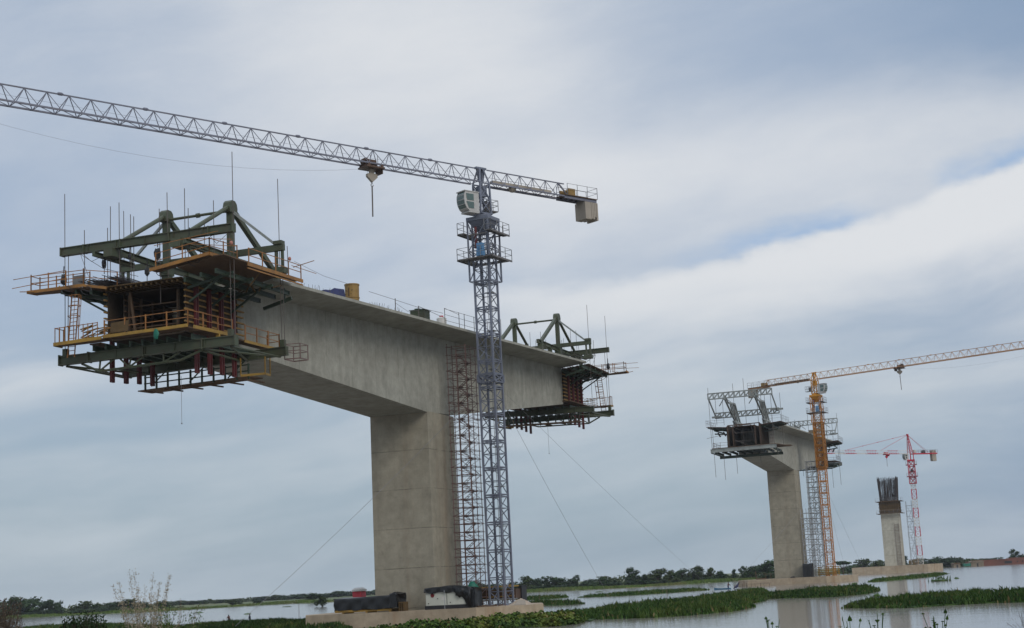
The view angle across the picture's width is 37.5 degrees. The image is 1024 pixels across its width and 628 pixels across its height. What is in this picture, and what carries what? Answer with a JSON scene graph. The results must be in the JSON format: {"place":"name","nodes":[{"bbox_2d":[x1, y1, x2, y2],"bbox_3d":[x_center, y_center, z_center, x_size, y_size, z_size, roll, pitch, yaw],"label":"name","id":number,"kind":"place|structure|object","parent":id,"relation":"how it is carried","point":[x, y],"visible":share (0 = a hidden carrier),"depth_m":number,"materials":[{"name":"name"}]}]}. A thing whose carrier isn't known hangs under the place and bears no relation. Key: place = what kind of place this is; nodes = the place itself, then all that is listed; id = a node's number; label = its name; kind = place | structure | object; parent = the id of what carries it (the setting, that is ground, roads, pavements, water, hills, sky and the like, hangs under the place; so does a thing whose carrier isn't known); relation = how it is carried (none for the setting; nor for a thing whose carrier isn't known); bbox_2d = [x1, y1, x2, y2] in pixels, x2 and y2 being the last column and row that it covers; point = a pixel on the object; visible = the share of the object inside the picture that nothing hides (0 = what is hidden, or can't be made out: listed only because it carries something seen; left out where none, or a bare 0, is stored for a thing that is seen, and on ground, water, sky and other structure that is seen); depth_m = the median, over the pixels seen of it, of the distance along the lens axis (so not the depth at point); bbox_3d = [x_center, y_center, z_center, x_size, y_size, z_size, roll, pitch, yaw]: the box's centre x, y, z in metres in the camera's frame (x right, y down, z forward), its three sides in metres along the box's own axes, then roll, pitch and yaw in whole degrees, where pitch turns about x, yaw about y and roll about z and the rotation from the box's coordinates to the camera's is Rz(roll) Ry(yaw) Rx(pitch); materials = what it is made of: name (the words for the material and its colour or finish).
{"place":"outdoors","nodes":[
{"label":"outdoors","id":0,"kind":"place"},
{"bbox_2d":[0,597,24,627],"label":"brown twig bush","id":1,"kind":"object","parent":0,"point":[4,623],"visible":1,"depth_m":21.78,"materials":[{"name":"brown plant"}]},
{"bbox_2d":[60,609,108,627],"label":"round bush","id":2,"kind":"object","parent":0,"point":[74,623],"visible":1,"depth_m":21.50,"materials":[{"name":"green plant"}]},
{"bbox_2d":[17,622,170,627],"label":"reed island","id":3,"kind":"structure","parent":0,"point":[113,625],"depth_m":238.65,"materials":[{"name":"green plant"}]},
{"bbox_2d":[112,569,178,627],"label":"plume grass","id":4,"kind":"object","parent":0,"point":[151,625],"depth_m":21.65,"materials":[{"name":"beige plant"}]},
{"bbox_2d":[122,601,205,627],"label":"leafy bush","id":5,"kind":"object","parent":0,"point":[167,620],"visible":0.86,"depth_m":21.95,"materials":[{"name":"green plant"}]},
{"bbox_2d":[150,598,197,626],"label":"plume grass","id":6,"kind":"object","parent":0,"point":[178,613],"depth_m":21.96,"materials":[{"name":"beige plant"}]},
{"bbox_2d":[161,616,352,627],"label":"reed island","id":7,"kind":"structure","parent":0,"point":[284,622],"depth_m":170.27,"materials":[{"name":"green plant"}]},
{"bbox_2d":[8,568,840,618],"bbox_3d":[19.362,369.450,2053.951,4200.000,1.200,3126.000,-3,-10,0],"label":"bank","id":8,"kind":"structure","parent":0,"point":[329,598],"depth_m":859.44,"materials":[{"name":"green plant"}]},
{"bbox_2d":[0,599,13,615],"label":"tree","id":9,"kind":"object","parent":8,"relation":"on","point":[5,608],"visible":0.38,"depth_m":656.53,"materials":[{"name":"green plant"}]},
{"bbox_2d":[8,595,28,614],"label":"tree","id":10,"kind":"object","parent":8,"relation":"on","point":[14,598],"visible":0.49,"depth_m":661.17,"materials":[{"name":"green plant"}]},
{"bbox_2d":[17,596,47,614],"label":"tree","id":11,"kind":"object","parent":8,"relation":"on","point":[31,604],"visible":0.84,"depth_m":659.00,"materials":[{"name":"green plant"}]},
{"bbox_2d":[40,599,64,613],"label":"tree","id":12,"kind":"object","parent":8,"relation":"on","point":[50,604],"visible":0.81,"depth_m":654.19,"materials":[{"name":"green plant"}]},
{"bbox_2d":[69,608,83,612],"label":"bush","id":13,"kind":"object","parent":8,"relation":"on","point":[79,610],"visible":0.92,"depth_m":641.61,"materials":[{"name":"green plant"}]},
{"bbox_2d":[72,602,90,609],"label":"tree","id":14,"kind":"object","parent":8,"relation":"on","point":[85,605],"visible":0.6,"depth_m":682.87,"materials":[{"name":"green plant"}]},
{"bbox_2d":[109,599,136,608],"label":"tree","id":15,"kind":"object","parent":8,"relation":"on","point":[116,604],"visible":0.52,"depth_m":656.80,"materials":[{"name":"green plant"}]},
{"bbox_2d":[155,601,168,608],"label":"tree","id":16,"kind":"object","parent":8,"relation":"on","point":[166,604],"visible":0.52,"depth_m":667.52,"materials":[{"name":"green plant"}]},
{"bbox_2d":[191,600,208,604],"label":"tree","id":17,"kind":"object","parent":8,"relation":"on","point":[199,602],"visible":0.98,"depth_m":1045.60,"materials":[{"name":"green plant"}]},
{"bbox_2d":[223,599,242,604],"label":"tree","id":18,"kind":"object","parent":8,"relation":"on","point":[233,602],"visible":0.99,"depth_m":678.07,"materials":[{"name":"green plant"}]},
{"bbox_2d":[266,594,278,599],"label":"tree","id":19,"kind":"object","parent":8,"relation":"on","point":[274,597],"visible":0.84,"depth_m":1068.49,"materials":[{"name":"green plant"}]},
{"bbox_2d":[277,595,294,599],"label":"tree","id":20,"kind":"object","parent":8,"relation":"on","point":[284,597],"visible":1,"depth_m":1055.77,"materials":[{"name":"green plant"}]},
{"bbox_2d":[290,593,307,598],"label":"tree","id":21,"kind":"object","parent":8,"relation":"on","point":[301,596],"visible":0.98,"depth_m":1057.63,"materials":[{"name":"green plant"}]},
{"bbox_2d":[305,593,321,599],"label":"tree","id":22,"kind":"object","parent":8,"relation":"on","point":[312,596],"visible":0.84,"depth_m":648.47,"materials":[{"name":"green plant"}]},
{"bbox_2d":[327,590,348,596],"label":"tree","id":23,"kind":"object","parent":8,"relation":"on","point":[338,593],"visible":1,"depth_m":1044.93,"materials":[{"name":"green plant"}]},
{"bbox_2d":[1,571,846,617],"bbox_3d":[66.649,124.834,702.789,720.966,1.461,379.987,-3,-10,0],"label":"tree line","id":24,"kind":"object","parent":8,"relation":"on","point":[696,581],"visible":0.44,"depth_m":590.33,"materials":[{"name":"green plant"}]},
{"bbox_2d":[515,575,534,588],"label":"tree","id":25,"kind":"object","parent":8,"relation":"on","point":[527,579],"visible":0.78,"depth_m":613.64,"materials":[{"name":"green plant"}]},
{"bbox_2d":[34,556,1022,613],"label":"bank thicket","id":26,"kind":"object","parent":8,"relation":"on","point":[621,578],"visible":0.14,"depth_m":688.22,"materials":[{"name":"green plant"}]},
{"bbox_2d":[530,578,541,588],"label":"tree","id":27,"kind":"object","parent":8,"relation":"on","point":[537,583],"visible":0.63,"depth_m":615.48,"materials":[{"name":"green plant"}]},
{"bbox_2d":[539,576,566,588],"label":"tree","id":28,"kind":"object","parent":8,"relation":"on","point":[554,581],"visible":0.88,"depth_m":603.76,"materials":[{"name":"green plant"}]},
{"bbox_2d":[558,577,577,586],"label":"tree","id":29,"kind":"object","parent":8,"relation":"on","point":[569,581],"visible":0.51,"depth_m":609.28,"materials":[{"name":"green plant"}]},
{"bbox_2d":[571,575,580,586],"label":"tree","id":30,"kind":"object","parent":8,"relation":"on","point":[576,583],"visible":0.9,"depth_m":612.42,"materials":[{"name":"green plant"}]},
{"bbox_2d":[578,579,591,586],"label":"tree","id":31,"kind":"object","parent":8,"relation":"on","point":[585,582],"visible":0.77,"depth_m":602.17,"materials":[{"name":"green plant"}]},
{"bbox_2d":[591,576,612,583],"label":"tree","id":32,"kind":"object","parent":8,"relation":"on","point":[602,579],"visible":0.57,"depth_m":620.75,"materials":[{"name":"green plant"}]},
{"bbox_2d":[624,567,639,582],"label":"tree","id":33,"kind":"object","parent":8,"relation":"on","point":[630,577],"visible":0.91,"depth_m":605.03,"materials":[{"name":"green plant"}]},
{"bbox_2d":[633,580,657,584],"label":"bush","id":34,"kind":"object","parent":8,"relation":"on","point":[644,582],"visible":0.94,"depth_m":590.30,"materials":[{"name":"green plant"}]},
{"bbox_2d":[642,568,666,583],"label":"tree","id":35,"kind":"object","parent":8,"relation":"on","point":[656,574],"visible":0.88,"depth_m":607.96,"materials":[{"name":"green plant"}]},
{"bbox_2d":[663,569,674,581],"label":"tree","id":36,"kind":"object","parent":8,"relation":"on","point":[668,576],"visible":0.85,"depth_m":605.65,"materials":[{"name":"green plant"}]},
{"bbox_2d":[671,577,684,582],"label":"bush","id":37,"kind":"object","parent":8,"relation":"on","point":[675,579],"visible":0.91,"depth_m":589.42,"materials":[{"name":"green plant"}]},
{"bbox_2d":[670,568,688,581],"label":"tree","id":38,"kind":"object","parent":8,"relation":"on","point":[680,575],"visible":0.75,"depth_m":606.24,"materials":[{"name":"green plant"}]},
{"bbox_2d":[688,565,706,580],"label":"tree","id":39,"kind":"object","parent":8,"relation":"on","point":[697,574],"visible":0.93,"depth_m":604.41,"materials":[{"name":"green plant"}]},
{"bbox_2d":[704,567,715,577],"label":"tree","id":40,"kind":"object","parent":8,"relation":"on","point":[710,570],"visible":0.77,"depth_m":604.54,"materials":[{"name":"green plant"}]},
{"bbox_2d":[714,570,726,578],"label":"tree","id":41,"kind":"object","parent":8,"relation":"on","point":[720,574],"visible":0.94,"depth_m":597.87,"materials":[{"name":"green plant"}]},
{"bbox_2d":[738,566,747,577],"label":"tree","id":42,"kind":"object","parent":8,"relation":"on","point":[741,571],"visible":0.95,"depth_m":601.97,"materials":[{"name":"green plant"}]},
{"bbox_2d":[746,566,759,577],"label":"tree","id":43,"kind":"object","parent":8,"relation":"on","point":[750,569],"visible":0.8,"depth_m":620.81,"materials":[{"name":"green plant"}]},
{"bbox_2d":[755,559,774,578],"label":"tree","id":44,"kind":"object","parent":8,"relation":"on","point":[767,567],"visible":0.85,"depth_m":605.18,"materials":[{"name":"green plant"}]},
{"bbox_2d":[835,561,851,573],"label":"tree","id":45,"kind":"object","parent":8,"relation":"on","point":[843,563],"visible":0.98,"depth_m":648.49,"materials":[{"name":"green plant"}]},
{"bbox_2d":[850,558,872,567],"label":"tree","id":46,"kind":"object","parent":8,"relation":"on","point":[864,562],"visible":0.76,"depth_m":824.27,"materials":[{"name":"green plant"}]},
{"bbox_2d":[869,560,884,566],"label":"tree","id":47,"kind":"object","parent":8,"relation":"on","point":[878,563],"visible":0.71,"depth_m":813.35,"materials":[{"name":"green plant"}]},
{"bbox_2d":[925,559,939,563],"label":"tree","id":48,"kind":"object","parent":8,"relation":"on","point":[932,561],"visible":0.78,"depth_m":811.94,"materials":[{"name":"green plant"}]},
{"bbox_2d":[941,556,961,566],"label":"tree","id":49,"kind":"object","parent":8,"relation":"on","point":[947,560],"visible":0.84,"depth_m":818.40,"materials":[{"name":"green plant"}]},
{"bbox_2d":[1007,549,1019,557],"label":"tree","id":50,"kind":"object","parent":8,"relation":"on","point":[1012,554],"visible":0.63,"depth_m":822.93,"materials":[{"name":"green plant"}]},
{"bbox_2d":[0,564,1023,627],"bbox_3d":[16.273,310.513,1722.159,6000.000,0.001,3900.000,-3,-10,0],"label":"water","id":51,"kind":"structure","parent":0,"point":[825,612],"depth_m":166.02,"materials":[{"name":"grey liquid"}]},
{"bbox_2d":[313,596,327,606],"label":"bush","id":52,"kind":"object","parent":51,"relation":"on","point":[322,601],"visible":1,"depth_m":411.99,"materials":[{"name":"green plant"}]},
{"bbox_2d":[166,278,585,626],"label":"concrete cantilever pier","id":53,"kind":"structure","parent":51,"relation":"in","point":[384,369],"depth_m":155.05,"materials":[{"name":"grey concrete"}]},
{"bbox_2d":[12,162,315,423],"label":"form traveller","id":54,"kind":"object","parent":53,"relation":"on","point":[140,328],"visible":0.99,"depth_m":117.67,"materials":[{"name":"green metal"}]},
{"bbox_2d":[0,83,598,605],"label":"tower crane","id":55,"kind":"object","parent":53,"relation":"on","point":[476,209],"visible":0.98,"depth_m":158.05,"materials":[{"name":"blue paint"}]},
{"bbox_2d":[238,399,470,623],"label":"guy rope","id":56,"kind":"object","parent":55,"relation":"attached to","point":[351,518],"visible":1,"depth_m":153.03,"materials":[{"name":"grey metal"}]},
{"bbox_2d":[497,391,611,600],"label":"guy rope","id":57,"kind":"object","parent":55,"relation":"attached to","point":[554,499],"visible":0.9,"depth_m":177.08,"materials":[{"name":"grey metal"}]},
{"bbox_2d":[496,384,707,584],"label":"guy rope","id":58,"kind":"object","parent":55,"relation":"attached to","point":[586,472],"visible":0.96,"depth_m":200.74,"materials":[{"name":"grey metal"}]},
{"bbox_2d":[321,288,344,296],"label":"tarp bundle","id":59,"kind":"object","parent":53,"relation":"on","point":[337,291],"visible":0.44,"depth_m":133.55,"materials":[{"name":"blue plastic"}]},
{"bbox_2d":[344,283,359,299],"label":"concrete bucket","id":60,"kind":"object","parent":53,"relation":"on","point":[351,290],"visible":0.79,"depth_m":137.41,"materials":[{"name":"paint"}]},
{"bbox_2d":[351,587,366,596],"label":"capped tank","id":61,"kind":"object","parent":53,"relation":"on","point":[360,592],"visible":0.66,"depth_m":163.82,"materials":[{"name":"red plastic"}]},
{"bbox_2d":[333,592,405,613],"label":"covered formwork stack","id":62,"kind":"object","parent":53,"relation":"on","point":[369,604],"visible":0.96,"depth_m":151.71,"materials":[{"name":"black plastic"}]},
{"bbox_2d":[398,601,407,610],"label":"pallet stack","id":63,"kind":"object","parent":53,"relation":"on","point":[403,606],"visible":1,"depth_m":150.59,"materials":[{"name":"brown wood"}]},
{"bbox_2d":[369,291,440,315],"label":"deck railing","id":64,"kind":"object","parent":53,"relation":"on","point":[406,303],"visible":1,"depth_m":146.23,"materials":[{"name":"metal"}]},
{"bbox_2d":[409,308,429,318],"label":"site container","id":65,"kind":"object","parent":53,"relation":"on","point":[423,313],"visible":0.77,"depth_m":151.73,"materials":[{"name":"green metal"}]},
{"bbox_2d":[436,315,446,323],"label":"water tank","id":66,"kind":"object","parent":53,"relation":"on","point":[440,319],"visible":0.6,"depth_m":156.73,"materials":[{"name":"white paint"}]},
{"bbox_2d":[424,585,482,609],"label":"generator","id":67,"kind":"object","parent":53,"relation":"on","point":[458,596],"visible":1,"depth_m":149.38,"materials":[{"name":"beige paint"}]},
{"bbox_2d":[419,306,487,331],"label":"deck railing","id":68,"kind":"object","parent":53,"relation":"on","point":[459,318],"visible":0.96,"depth_m":159.75,"materials":[{"name":"metal"}]},
{"bbox_2d":[445,344,487,604],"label":"scaffold tower","id":69,"kind":"structure","parent":53,"relation":"on","point":[464,451],"depth_m":159.10,"materials":[{"name":"metal"}]},
{"bbox_2d":[468,581,477,586],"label":"green net cover","id":70,"kind":"object","parent":53,"relation":"on","point":[472,584],"visible":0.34,"depth_m":153.13,"materials":[{"name":"green fabric"}]},
{"bbox_2d":[481,584,520,604],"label":"formwork panel stack","id":71,"kind":"object","parent":53,"relation":"on","point":[517,594],"visible":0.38,"depth_m":158.25,"materials":[{"name":"yellow paint"}]},
{"bbox_2d":[507,598,532,605],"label":"rubble pile","id":72,"kind":"object","parent":53,"relation":"on","point":[526,601],"visible":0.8,"depth_m":150.22,"materials":[{"name":"grey stone"}]},
{"bbox_2d":[514,599,525,604],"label":"broken slab","id":73,"kind":"structure","parent":72,"relation":"on","point":[520,602],"depth_m":149.58,"materials":[{"name":"concrete"}]},
{"bbox_2d":[518,585,526,599],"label":"dark cabinet","id":74,"kind":"object","parent":53,"relation":"on","point":[523,590],"visible":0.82,"depth_m":159.35,"materials":[{"name":"metal"}]},
{"bbox_2d":[474,305,638,453],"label":"form traveller","id":75,"kind":"object","parent":53,"relation":"on","point":[574,406],"visible":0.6,"depth_m":202.30,"materials":[{"name":"green metal"}]},
{"bbox_2d":[364,609,588,627],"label":"hyacinth bed","id":76,"kind":"object","parent":51,"relation":"on","point":[561,617],"visible":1,"depth_m":121.65,"materials":[{"name":"green plant"}]},
{"bbox_2d":[561,586,768,621],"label":"reed island","id":77,"kind":"structure","parent":51,"relation":"on","point":[726,601],"depth_m":142.97,"materials":[{"name":"green plant"}]},
{"bbox_2d":[731,578,770,587],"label":"pole jetty","id":78,"kind":"object","parent":51,"relation":"in","point":[752,584],"visible":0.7,"depth_m":324.37,"materials":[{"name":"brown wood"}]},
{"bbox_2d":[738,425,857,586],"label":"concrete cantilever pier","id":79,"kind":"structure","parent":51,"relation":"in","point":[784,486],"depth_m":359.71,"materials":[{"name":"grey concrete"}]},
{"bbox_2d":[706,383,792,478],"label":"form traveller","id":80,"kind":"object","parent":79,"relation":"on","point":[762,432],"visible":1,"depth_m":328.25,"materials":[{"name":"grey metal"}]},
{"bbox_2d":[802,563,813,576],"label":"covered formwork stack","id":81,"kind":"object","parent":79,"relation":"on","point":[808,570],"visible":0.99,"depth_m":354.96,"materials":[{"name":"black plastic"}]},
{"bbox_2d":[800,507,819,576],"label":"scaffold tower","id":82,"kind":"structure","parent":79,"relation":"on","point":[808,537],"depth_m":358.85,"materials":[{"name":"metal"}]},
{"bbox_2d":[804,460,825,576],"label":"scaffold tower","id":83,"kind":"structure","parent":79,"relation":"on","point":[816,503],"depth_m":364.42,"materials":[{"name":"metal"}]},
{"bbox_2d":[786,414,843,485],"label":"form traveller","id":84,"kind":"object","parent":79,"relation":"on","point":[832,463],"visible":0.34,"depth_m":409.50,"materials":[{"name":"grey metal"}]},
{"bbox_2d":[817,566,839,575],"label":"formwork panel stack","id":85,"kind":"object","parent":79,"relation":"on","point":[826,572],"visible":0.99,"depth_m":356.86,"materials":[{"name":"yellow paint"}]},
{"bbox_2d":[747,341,1023,575],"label":"tower crane","id":86,"kind":"object","parent":79,"relation":"on","point":[822,388],"visible":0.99,"depth_m":364.86,"materials":[{"name":"orange paint"}]},
{"bbox_2d":[756,582,880,598],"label":"reed island","id":87,"kind":"structure","parent":51,"relation":"on","point":[813,591],"depth_m":188.11,"materials":[{"name":"green plant"}]},
{"bbox_2d":[852,476,942,574],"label":"unfinished concrete pier","id":88,"kind":"structure","parent":51,"relation":"in","point":[890,510],"depth_m":563.88,"materials":[{"name":"grey concrete"}]},
{"bbox_2d":[827,434,937,563],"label":"tower crane","id":89,"kind":"object","parent":88,"relation":"on","point":[933,453],"visible":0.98,"depth_m":567.65,"materials":[{"name":"red paint"}]},
{"bbox_2d":[905,500,917,564],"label":"scaffold tower","id":90,"kind":"structure","parent":88,"relation":"on","point":[914,537],"depth_m":567.10,"materials":[{"name":"red metal"}]},
{"bbox_2d":[928,575,950,581],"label":"plant tuft","id":91,"kind":"object","parent":51,"relation":"in","point":[942,579],"visible":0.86,"depth_m":269.94,"materials":[{"name":"green plant"}]},
{"bbox_2d":[951,563,960,567],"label":"reed hut","id":92,"kind":"object","parent":51,"relation":"on","point":[954,565],"visible":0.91,"depth_m":757.58,"materials":[{"name":"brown wood"}]},
{"bbox_2d":[968,560,983,566],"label":"reed hut","id":93,"kind":"object","parent":51,"relation":"on","point":[976,563],"visible":0.81,"depth_m":763.48,"materials":[{"name":"plant"}]},
{"bbox_2d":[965,557,1023,565],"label":"rusty barge","id":94,"kind":"object","parent":51,"relation":"on","point":[1016,560],"visible":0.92,"depth_m":784.33,"materials":[{"name":"metal"}]},
{"bbox_2d":[0,0,1023,607],"label":"sky","id":95,"kind":"structure","parent":0,"point":[786,188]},
{"bbox_2d":[527,593,568,599],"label":"reed island","id":96,"kind":"structure","parent":0,"point":[546,596],"depth_m":316.05,"materials":[{"name":"green plant"}]},
{"bbox_2d":[529,597,584,605],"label":"reed island","id":97,"kind":"structure","parent":0,"point":[550,602],"depth_m":225.33,"materials":[{"name":"green plant"}]},
{"bbox_2d":[577,586,708,597],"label":"reed island","id":98,"kind":"structure","parent":0,"point":[644,592],"depth_m":308.99,"materials":[{"name":"green plant"}]},
{"bbox_2d":[764,617,779,627],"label":"leafy plant","id":99,"kind":"object","parent":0,"point":[767,623],"visible":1,"depth_m":27.41,"materials":[{"name":"green plant"}]},
{"bbox_2d":[837,615,861,627],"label":"leafy plant","id":100,"kind":"object","parent":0,"point":[850,619],"visible":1,"depth_m":27.40,"materials":[{"name":"green plant"}]},
{"bbox_2d":[868,613,884,627],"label":"leafy plant","id":101,"kind":"object","parent":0,"point":[877,620],"visible":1,"depth_m":27.30,"materials":[{"name":"green plant"}]},
{"bbox_2d":[868,572,949,581],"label":"reed island","id":102,"kind":"structure","parent":0,"point":[909,576],"depth_m":337.73,"materials":[{"name":"green plant"}]},
{"bbox_2d":[841,585,1023,608],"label":"reed island","id":103,"kind":"structure","parent":0,"point":[930,598],"depth_m":123.68,"materials":[{"name":"green plant"}]},
{"bbox_2d":[922,609,948,627],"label":"leafy plant","id":104,"kind":"object","parent":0,"point":[937,624],"visible":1,"depth_m":27.21,"materials":[{"name":"green plant"}]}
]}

